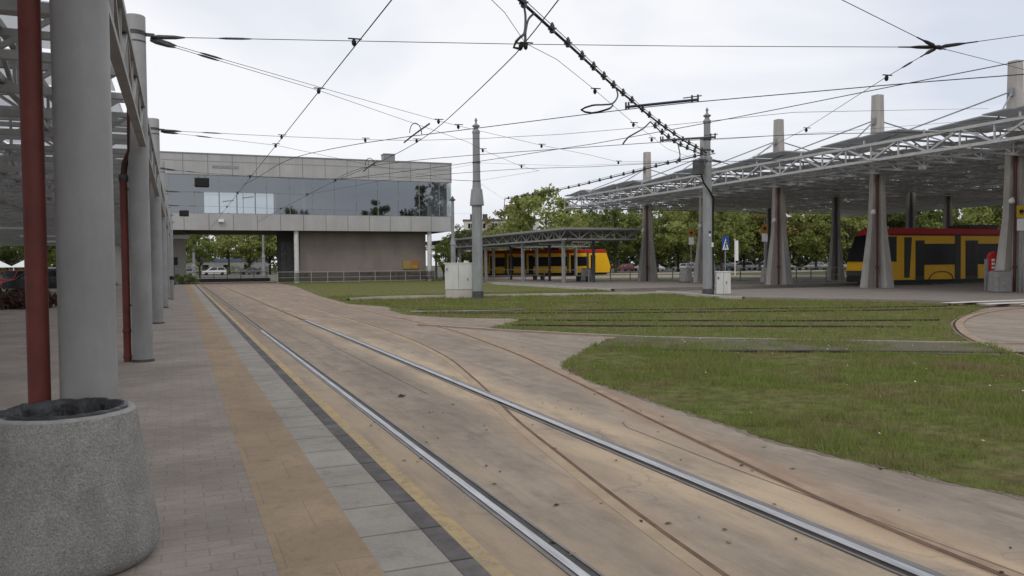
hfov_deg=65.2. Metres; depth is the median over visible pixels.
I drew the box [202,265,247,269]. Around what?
window
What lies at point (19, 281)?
parked car
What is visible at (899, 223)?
tree
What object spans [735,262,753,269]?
parked car
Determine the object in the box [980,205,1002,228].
tree
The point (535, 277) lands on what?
waiting bench
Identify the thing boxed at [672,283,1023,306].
plaza pavement
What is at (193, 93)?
sky
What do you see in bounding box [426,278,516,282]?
island lawn
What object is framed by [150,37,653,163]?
span wire
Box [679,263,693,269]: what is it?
parked car
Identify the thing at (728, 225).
tree
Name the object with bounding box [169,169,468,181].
span wire
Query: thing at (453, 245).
lamp mast
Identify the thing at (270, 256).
tree
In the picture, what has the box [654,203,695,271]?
tree
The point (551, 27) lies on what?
feeder line
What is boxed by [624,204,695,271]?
tree
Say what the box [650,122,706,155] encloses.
feeder line
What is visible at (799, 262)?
tree
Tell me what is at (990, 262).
help point
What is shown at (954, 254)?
tram
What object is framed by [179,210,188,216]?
signal box
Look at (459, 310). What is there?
concrete path
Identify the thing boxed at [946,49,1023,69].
span wire
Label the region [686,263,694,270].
parked car
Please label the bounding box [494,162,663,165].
span wire
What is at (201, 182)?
signal box
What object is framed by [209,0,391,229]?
contact wire
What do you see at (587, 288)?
kerb line
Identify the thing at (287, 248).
entrance door
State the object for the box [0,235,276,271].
wood
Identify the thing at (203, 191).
back window frame
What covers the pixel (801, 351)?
tram track
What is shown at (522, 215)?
tree
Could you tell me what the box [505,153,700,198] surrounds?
feeder line
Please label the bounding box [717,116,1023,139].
span wire
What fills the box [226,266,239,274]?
shrub
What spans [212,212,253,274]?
tree
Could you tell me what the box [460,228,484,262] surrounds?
tree
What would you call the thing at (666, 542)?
tram track
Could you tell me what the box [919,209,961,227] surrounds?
tree
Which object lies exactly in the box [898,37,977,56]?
wire knot
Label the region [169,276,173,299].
bollard
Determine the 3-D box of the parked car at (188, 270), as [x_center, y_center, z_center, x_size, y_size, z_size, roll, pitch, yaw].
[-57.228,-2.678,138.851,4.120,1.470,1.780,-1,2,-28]
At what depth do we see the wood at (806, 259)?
172.75 m
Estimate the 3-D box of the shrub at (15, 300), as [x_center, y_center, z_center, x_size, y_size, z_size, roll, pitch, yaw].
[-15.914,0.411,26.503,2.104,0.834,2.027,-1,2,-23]
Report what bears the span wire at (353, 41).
attached to the span wire at (438, 120)
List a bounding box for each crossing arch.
[363,158,377,171]
[403,123,429,142]
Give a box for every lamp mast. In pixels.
[192,248,195,275]
[262,235,265,275]
[450,196,455,262]
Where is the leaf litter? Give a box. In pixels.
[329,341,1014,572]
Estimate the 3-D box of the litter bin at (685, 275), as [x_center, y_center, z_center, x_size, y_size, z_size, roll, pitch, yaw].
[12.487,-0.940,57.496,0.995,1.052,0.995,-1,2,-23]
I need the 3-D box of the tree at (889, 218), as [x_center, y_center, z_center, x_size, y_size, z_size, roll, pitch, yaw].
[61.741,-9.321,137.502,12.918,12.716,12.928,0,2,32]
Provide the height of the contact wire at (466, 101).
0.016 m
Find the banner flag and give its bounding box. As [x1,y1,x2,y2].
[735,241,737,260]
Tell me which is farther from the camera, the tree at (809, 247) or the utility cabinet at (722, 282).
the tree at (809, 247)
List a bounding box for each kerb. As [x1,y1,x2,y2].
[2,289,56,294]
[188,278,269,281]
[195,284,491,575]
[426,270,846,277]
[941,299,1023,304]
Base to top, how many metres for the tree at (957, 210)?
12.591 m
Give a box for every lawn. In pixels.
[270,269,845,280]
[275,280,991,341]
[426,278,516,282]
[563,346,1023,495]
[566,276,845,280]
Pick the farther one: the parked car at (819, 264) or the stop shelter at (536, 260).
the parked car at (819, 264)
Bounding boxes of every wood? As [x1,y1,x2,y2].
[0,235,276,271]
[531,210,1000,269]
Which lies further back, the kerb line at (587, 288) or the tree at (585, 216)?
the tree at (585, 216)
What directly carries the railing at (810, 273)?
on the island pavement at (640, 285)
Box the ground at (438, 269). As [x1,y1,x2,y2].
[116,264,845,285]
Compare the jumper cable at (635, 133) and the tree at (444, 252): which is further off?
the tree at (444, 252)
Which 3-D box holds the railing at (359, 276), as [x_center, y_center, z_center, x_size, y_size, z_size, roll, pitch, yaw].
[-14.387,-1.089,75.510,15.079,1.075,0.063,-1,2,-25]
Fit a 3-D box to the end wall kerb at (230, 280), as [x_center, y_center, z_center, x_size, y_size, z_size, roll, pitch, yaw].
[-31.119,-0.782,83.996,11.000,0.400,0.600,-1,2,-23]
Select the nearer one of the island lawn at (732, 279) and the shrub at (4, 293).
the shrub at (4, 293)
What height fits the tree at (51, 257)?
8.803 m
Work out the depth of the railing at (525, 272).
70.53 m
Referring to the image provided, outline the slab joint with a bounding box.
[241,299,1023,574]
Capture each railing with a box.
[186,272,266,281]
[277,270,434,283]
[483,269,588,282]
[610,268,719,280]
[740,267,845,281]
[792,266,845,279]
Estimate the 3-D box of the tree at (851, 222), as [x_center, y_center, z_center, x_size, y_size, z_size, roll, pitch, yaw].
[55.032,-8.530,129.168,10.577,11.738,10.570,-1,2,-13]
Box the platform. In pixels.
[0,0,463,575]
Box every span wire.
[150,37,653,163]
[150,39,538,180]
[151,35,856,50]
[161,131,461,180]
[164,108,987,142]
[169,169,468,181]
[171,164,472,195]
[173,205,470,213]
[492,0,704,162]
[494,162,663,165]
[710,48,935,166]
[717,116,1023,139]
[842,0,915,36]
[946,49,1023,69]
[978,35,1022,41]
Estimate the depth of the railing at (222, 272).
83.27 m
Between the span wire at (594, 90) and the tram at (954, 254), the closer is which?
the span wire at (594, 90)
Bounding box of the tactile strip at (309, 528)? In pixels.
[185,284,385,575]
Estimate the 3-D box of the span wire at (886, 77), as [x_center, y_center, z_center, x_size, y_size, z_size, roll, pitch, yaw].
[7.729,-4.464,23.622,0.483,1.000,23.011,0,2,6]
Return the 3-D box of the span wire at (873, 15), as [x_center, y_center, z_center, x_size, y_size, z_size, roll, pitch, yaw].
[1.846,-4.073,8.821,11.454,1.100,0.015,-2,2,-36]
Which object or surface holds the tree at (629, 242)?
on the parking lot
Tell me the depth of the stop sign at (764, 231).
49.27 m
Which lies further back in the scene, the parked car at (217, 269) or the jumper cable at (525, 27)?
the parked car at (217, 269)
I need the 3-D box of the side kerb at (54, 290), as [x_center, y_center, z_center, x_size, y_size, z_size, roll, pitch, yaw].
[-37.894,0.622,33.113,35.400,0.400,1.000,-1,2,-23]
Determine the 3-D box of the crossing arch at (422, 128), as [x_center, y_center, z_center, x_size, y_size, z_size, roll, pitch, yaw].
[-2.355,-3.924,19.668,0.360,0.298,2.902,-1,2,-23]
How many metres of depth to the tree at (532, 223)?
127.46 m
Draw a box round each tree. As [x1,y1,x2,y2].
[0,246,23,270]
[47,246,55,264]
[186,235,207,263]
[186,235,218,276]
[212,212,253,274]
[219,213,276,274]
[249,235,276,273]
[432,236,457,279]
[446,224,471,262]
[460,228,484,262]
[482,204,515,248]
[482,230,502,249]
[495,183,588,249]
[498,220,534,249]
[565,209,603,249]
[577,207,623,260]
[584,206,641,272]
[619,205,665,259]
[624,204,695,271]
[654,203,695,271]
[660,208,735,261]
[682,205,756,270]
[728,204,764,270]
[737,209,765,270]
[748,207,813,251]
[786,207,820,269]
[786,209,851,269]
[804,206,856,249]
[822,214,888,255]
[841,213,905,235]
[886,199,929,227]
[886,212,942,227]
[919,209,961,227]
[937,207,985,222]
[954,205,1002,228]
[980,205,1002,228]
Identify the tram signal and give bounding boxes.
[173,257,177,284]
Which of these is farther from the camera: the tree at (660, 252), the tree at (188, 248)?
the tree at (188, 248)
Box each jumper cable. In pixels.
[513,5,526,49]
[519,12,534,50]
[580,88,618,113]
[622,121,650,143]
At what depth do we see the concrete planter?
34.43 m
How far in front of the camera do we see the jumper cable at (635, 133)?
22.41 m
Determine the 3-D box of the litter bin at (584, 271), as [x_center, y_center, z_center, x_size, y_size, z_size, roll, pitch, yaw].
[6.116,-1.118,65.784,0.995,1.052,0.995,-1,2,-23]
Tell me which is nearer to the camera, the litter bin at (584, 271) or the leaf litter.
the leaf litter
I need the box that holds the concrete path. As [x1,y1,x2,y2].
[411,310,504,311]
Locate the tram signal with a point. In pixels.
(175, 259)
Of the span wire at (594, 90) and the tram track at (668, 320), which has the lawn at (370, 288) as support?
the tram track at (668, 320)
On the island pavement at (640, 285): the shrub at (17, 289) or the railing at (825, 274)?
the railing at (825, 274)
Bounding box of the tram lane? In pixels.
[637,282,983,291]
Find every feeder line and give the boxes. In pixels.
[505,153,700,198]
[517,0,706,152]
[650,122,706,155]
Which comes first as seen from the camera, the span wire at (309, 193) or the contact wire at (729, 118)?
the contact wire at (729, 118)
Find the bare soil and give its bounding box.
[594,336,1001,356]
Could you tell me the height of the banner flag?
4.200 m
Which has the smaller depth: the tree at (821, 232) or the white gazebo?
the white gazebo
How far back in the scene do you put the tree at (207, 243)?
124.83 m
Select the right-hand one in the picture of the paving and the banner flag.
the banner flag
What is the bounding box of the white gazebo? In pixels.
[0,260,23,270]
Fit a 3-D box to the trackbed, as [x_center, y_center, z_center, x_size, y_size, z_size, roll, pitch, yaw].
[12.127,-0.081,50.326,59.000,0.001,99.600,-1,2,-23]
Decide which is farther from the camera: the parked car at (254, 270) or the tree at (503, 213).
the tree at (503, 213)
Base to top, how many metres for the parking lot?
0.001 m
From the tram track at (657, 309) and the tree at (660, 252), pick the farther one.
the tree at (660, 252)
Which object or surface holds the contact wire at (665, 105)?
hanging from the span wire at (250, 176)
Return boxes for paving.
[0,285,279,575]
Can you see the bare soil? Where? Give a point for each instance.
(916, 346)
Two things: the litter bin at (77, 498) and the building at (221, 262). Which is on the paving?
the litter bin at (77, 498)
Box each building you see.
[115,151,451,284]
[186,258,268,273]
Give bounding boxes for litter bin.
[0,397,159,575]
[581,268,591,280]
[679,268,692,281]
[760,267,766,283]
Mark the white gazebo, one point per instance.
(19, 264)
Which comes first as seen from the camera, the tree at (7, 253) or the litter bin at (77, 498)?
the litter bin at (77, 498)
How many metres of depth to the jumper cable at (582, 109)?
17.18 m
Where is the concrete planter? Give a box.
[987,270,1011,292]
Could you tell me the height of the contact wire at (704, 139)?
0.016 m
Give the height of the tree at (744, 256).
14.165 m
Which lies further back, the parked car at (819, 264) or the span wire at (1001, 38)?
the parked car at (819, 264)
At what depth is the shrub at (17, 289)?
32.06 m
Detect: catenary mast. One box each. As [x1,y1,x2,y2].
[470,118,483,298]
[693,108,720,294]
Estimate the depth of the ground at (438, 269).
175.08 m
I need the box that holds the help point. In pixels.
[984,251,996,290]
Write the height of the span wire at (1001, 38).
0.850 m
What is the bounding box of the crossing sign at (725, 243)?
[722,237,728,270]
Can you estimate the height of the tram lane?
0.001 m
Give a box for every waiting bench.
[533,275,543,279]
[576,276,589,281]
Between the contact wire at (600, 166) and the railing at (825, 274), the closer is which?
the contact wire at (600, 166)
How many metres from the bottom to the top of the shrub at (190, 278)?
1.270 m
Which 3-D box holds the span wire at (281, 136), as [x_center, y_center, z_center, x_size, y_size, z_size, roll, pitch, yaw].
[6.218,-5.228,22.064,29.284,2.652,7.009,-1,2,-23]
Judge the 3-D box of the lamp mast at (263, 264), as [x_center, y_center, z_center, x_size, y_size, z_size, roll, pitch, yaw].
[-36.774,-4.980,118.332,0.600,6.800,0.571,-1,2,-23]
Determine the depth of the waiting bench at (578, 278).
63.52 m
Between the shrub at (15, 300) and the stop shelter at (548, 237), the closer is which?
the shrub at (15, 300)
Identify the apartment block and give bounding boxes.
[463,214,539,262]
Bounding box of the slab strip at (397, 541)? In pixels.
[190,284,462,575]
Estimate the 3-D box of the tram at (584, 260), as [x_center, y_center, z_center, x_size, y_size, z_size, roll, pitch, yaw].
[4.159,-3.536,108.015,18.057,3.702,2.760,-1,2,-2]
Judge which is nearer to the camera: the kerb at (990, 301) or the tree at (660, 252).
the kerb at (990, 301)
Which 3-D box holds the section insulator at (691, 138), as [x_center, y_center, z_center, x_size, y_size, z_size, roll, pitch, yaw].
[4.665,-3.970,21.133,1.507,0.150,0.056,0,2,20]
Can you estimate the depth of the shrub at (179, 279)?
63.91 m
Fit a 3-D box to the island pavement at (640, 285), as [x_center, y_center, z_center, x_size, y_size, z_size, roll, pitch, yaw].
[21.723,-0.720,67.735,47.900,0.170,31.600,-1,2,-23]
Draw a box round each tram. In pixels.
[483,248,609,274]
[846,225,1000,284]
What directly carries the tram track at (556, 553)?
on the trackbed
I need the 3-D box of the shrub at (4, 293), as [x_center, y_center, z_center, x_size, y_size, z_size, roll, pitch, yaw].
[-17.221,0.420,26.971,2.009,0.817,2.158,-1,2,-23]
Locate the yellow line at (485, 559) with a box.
[196,284,513,575]
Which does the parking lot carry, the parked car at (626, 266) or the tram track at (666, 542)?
the parked car at (626, 266)
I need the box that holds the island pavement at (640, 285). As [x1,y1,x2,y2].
[486,276,859,290]
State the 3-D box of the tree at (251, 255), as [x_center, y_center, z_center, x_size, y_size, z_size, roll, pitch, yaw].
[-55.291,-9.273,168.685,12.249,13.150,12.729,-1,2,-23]
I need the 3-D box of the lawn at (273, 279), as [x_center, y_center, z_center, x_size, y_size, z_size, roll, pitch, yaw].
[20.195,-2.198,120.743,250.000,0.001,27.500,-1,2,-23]
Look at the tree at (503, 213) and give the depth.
252.58 m
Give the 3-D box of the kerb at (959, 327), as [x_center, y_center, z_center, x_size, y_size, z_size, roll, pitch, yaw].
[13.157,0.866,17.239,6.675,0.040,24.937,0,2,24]
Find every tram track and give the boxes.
[200,284,946,575]
[213,297,939,327]
[233,284,1023,575]
[298,300,953,313]
[417,324,1023,354]
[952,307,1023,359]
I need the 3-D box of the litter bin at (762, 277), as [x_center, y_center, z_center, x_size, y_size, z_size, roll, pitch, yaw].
[16.629,-0.820,51.964,0.995,1.052,0.995,-1,2,-23]
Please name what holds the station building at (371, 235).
on the lawn at (370, 288)
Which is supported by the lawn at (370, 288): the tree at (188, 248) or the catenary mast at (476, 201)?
the catenary mast at (476, 201)
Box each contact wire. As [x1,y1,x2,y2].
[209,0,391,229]
[245,74,1023,184]
[261,0,558,219]
[337,131,1023,178]
[340,60,1023,179]
[416,160,912,176]
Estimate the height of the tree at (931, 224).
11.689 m
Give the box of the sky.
[1,0,1023,267]
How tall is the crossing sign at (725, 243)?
2.950 m
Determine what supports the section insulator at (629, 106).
attached to the contact wire at (665, 105)
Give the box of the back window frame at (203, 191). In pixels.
[203,191,274,213]
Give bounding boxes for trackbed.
[190,275,1023,575]
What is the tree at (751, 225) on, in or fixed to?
on the lawn at (273, 279)
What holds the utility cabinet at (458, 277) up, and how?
on the lawn at (370, 288)
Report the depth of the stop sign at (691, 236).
55.07 m
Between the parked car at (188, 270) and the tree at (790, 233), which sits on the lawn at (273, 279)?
the tree at (790, 233)
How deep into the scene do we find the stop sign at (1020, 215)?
34.21 m
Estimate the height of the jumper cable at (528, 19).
1.556 m
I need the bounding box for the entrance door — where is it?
[281,242,293,281]
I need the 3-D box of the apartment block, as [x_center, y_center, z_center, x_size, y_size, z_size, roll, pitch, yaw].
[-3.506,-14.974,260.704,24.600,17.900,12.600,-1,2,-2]
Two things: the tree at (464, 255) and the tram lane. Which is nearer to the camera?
the tram lane
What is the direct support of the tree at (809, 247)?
on the lawn at (273, 279)
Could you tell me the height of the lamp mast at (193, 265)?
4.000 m
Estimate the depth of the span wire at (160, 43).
13.11 m
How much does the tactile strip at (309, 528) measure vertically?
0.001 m
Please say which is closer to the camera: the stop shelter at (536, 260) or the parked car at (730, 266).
the stop shelter at (536, 260)
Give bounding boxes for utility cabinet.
[444,263,471,298]
[715,271,730,293]
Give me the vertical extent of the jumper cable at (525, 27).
1.560 m
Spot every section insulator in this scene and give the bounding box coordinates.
[625,94,701,109]
[660,133,717,141]
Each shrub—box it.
[0,286,24,292]
[0,288,22,307]
[0,290,56,309]
[175,273,185,284]
[178,273,200,284]
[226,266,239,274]
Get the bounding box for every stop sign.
[688,226,693,282]
[762,221,767,284]
[1017,201,1023,291]
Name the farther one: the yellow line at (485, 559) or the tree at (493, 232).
the tree at (493, 232)
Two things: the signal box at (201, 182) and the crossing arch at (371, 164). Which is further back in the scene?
the signal box at (201, 182)
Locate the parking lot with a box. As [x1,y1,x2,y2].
[196,268,844,278]
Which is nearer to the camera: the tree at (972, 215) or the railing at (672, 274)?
the railing at (672, 274)
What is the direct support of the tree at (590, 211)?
on the parking lot
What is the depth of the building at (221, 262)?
202.76 m
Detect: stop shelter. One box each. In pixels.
[426,227,641,282]
[443,242,589,276]
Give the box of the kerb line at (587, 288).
[346,283,744,300]
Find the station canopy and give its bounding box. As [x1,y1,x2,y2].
[564,60,1023,291]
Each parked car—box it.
[0,271,23,287]
[1,270,56,288]
[186,268,191,275]
[202,267,226,274]
[239,268,261,274]
[617,264,634,270]
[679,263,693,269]
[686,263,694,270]
[715,263,735,269]
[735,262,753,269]
[803,262,826,269]
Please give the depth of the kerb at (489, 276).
104.65 m
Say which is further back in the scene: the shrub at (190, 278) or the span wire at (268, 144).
the shrub at (190, 278)
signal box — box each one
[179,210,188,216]
[194,175,208,187]
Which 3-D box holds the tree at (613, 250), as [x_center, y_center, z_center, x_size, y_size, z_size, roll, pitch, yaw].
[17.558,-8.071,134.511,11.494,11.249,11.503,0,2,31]
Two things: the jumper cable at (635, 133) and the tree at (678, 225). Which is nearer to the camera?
the jumper cable at (635, 133)

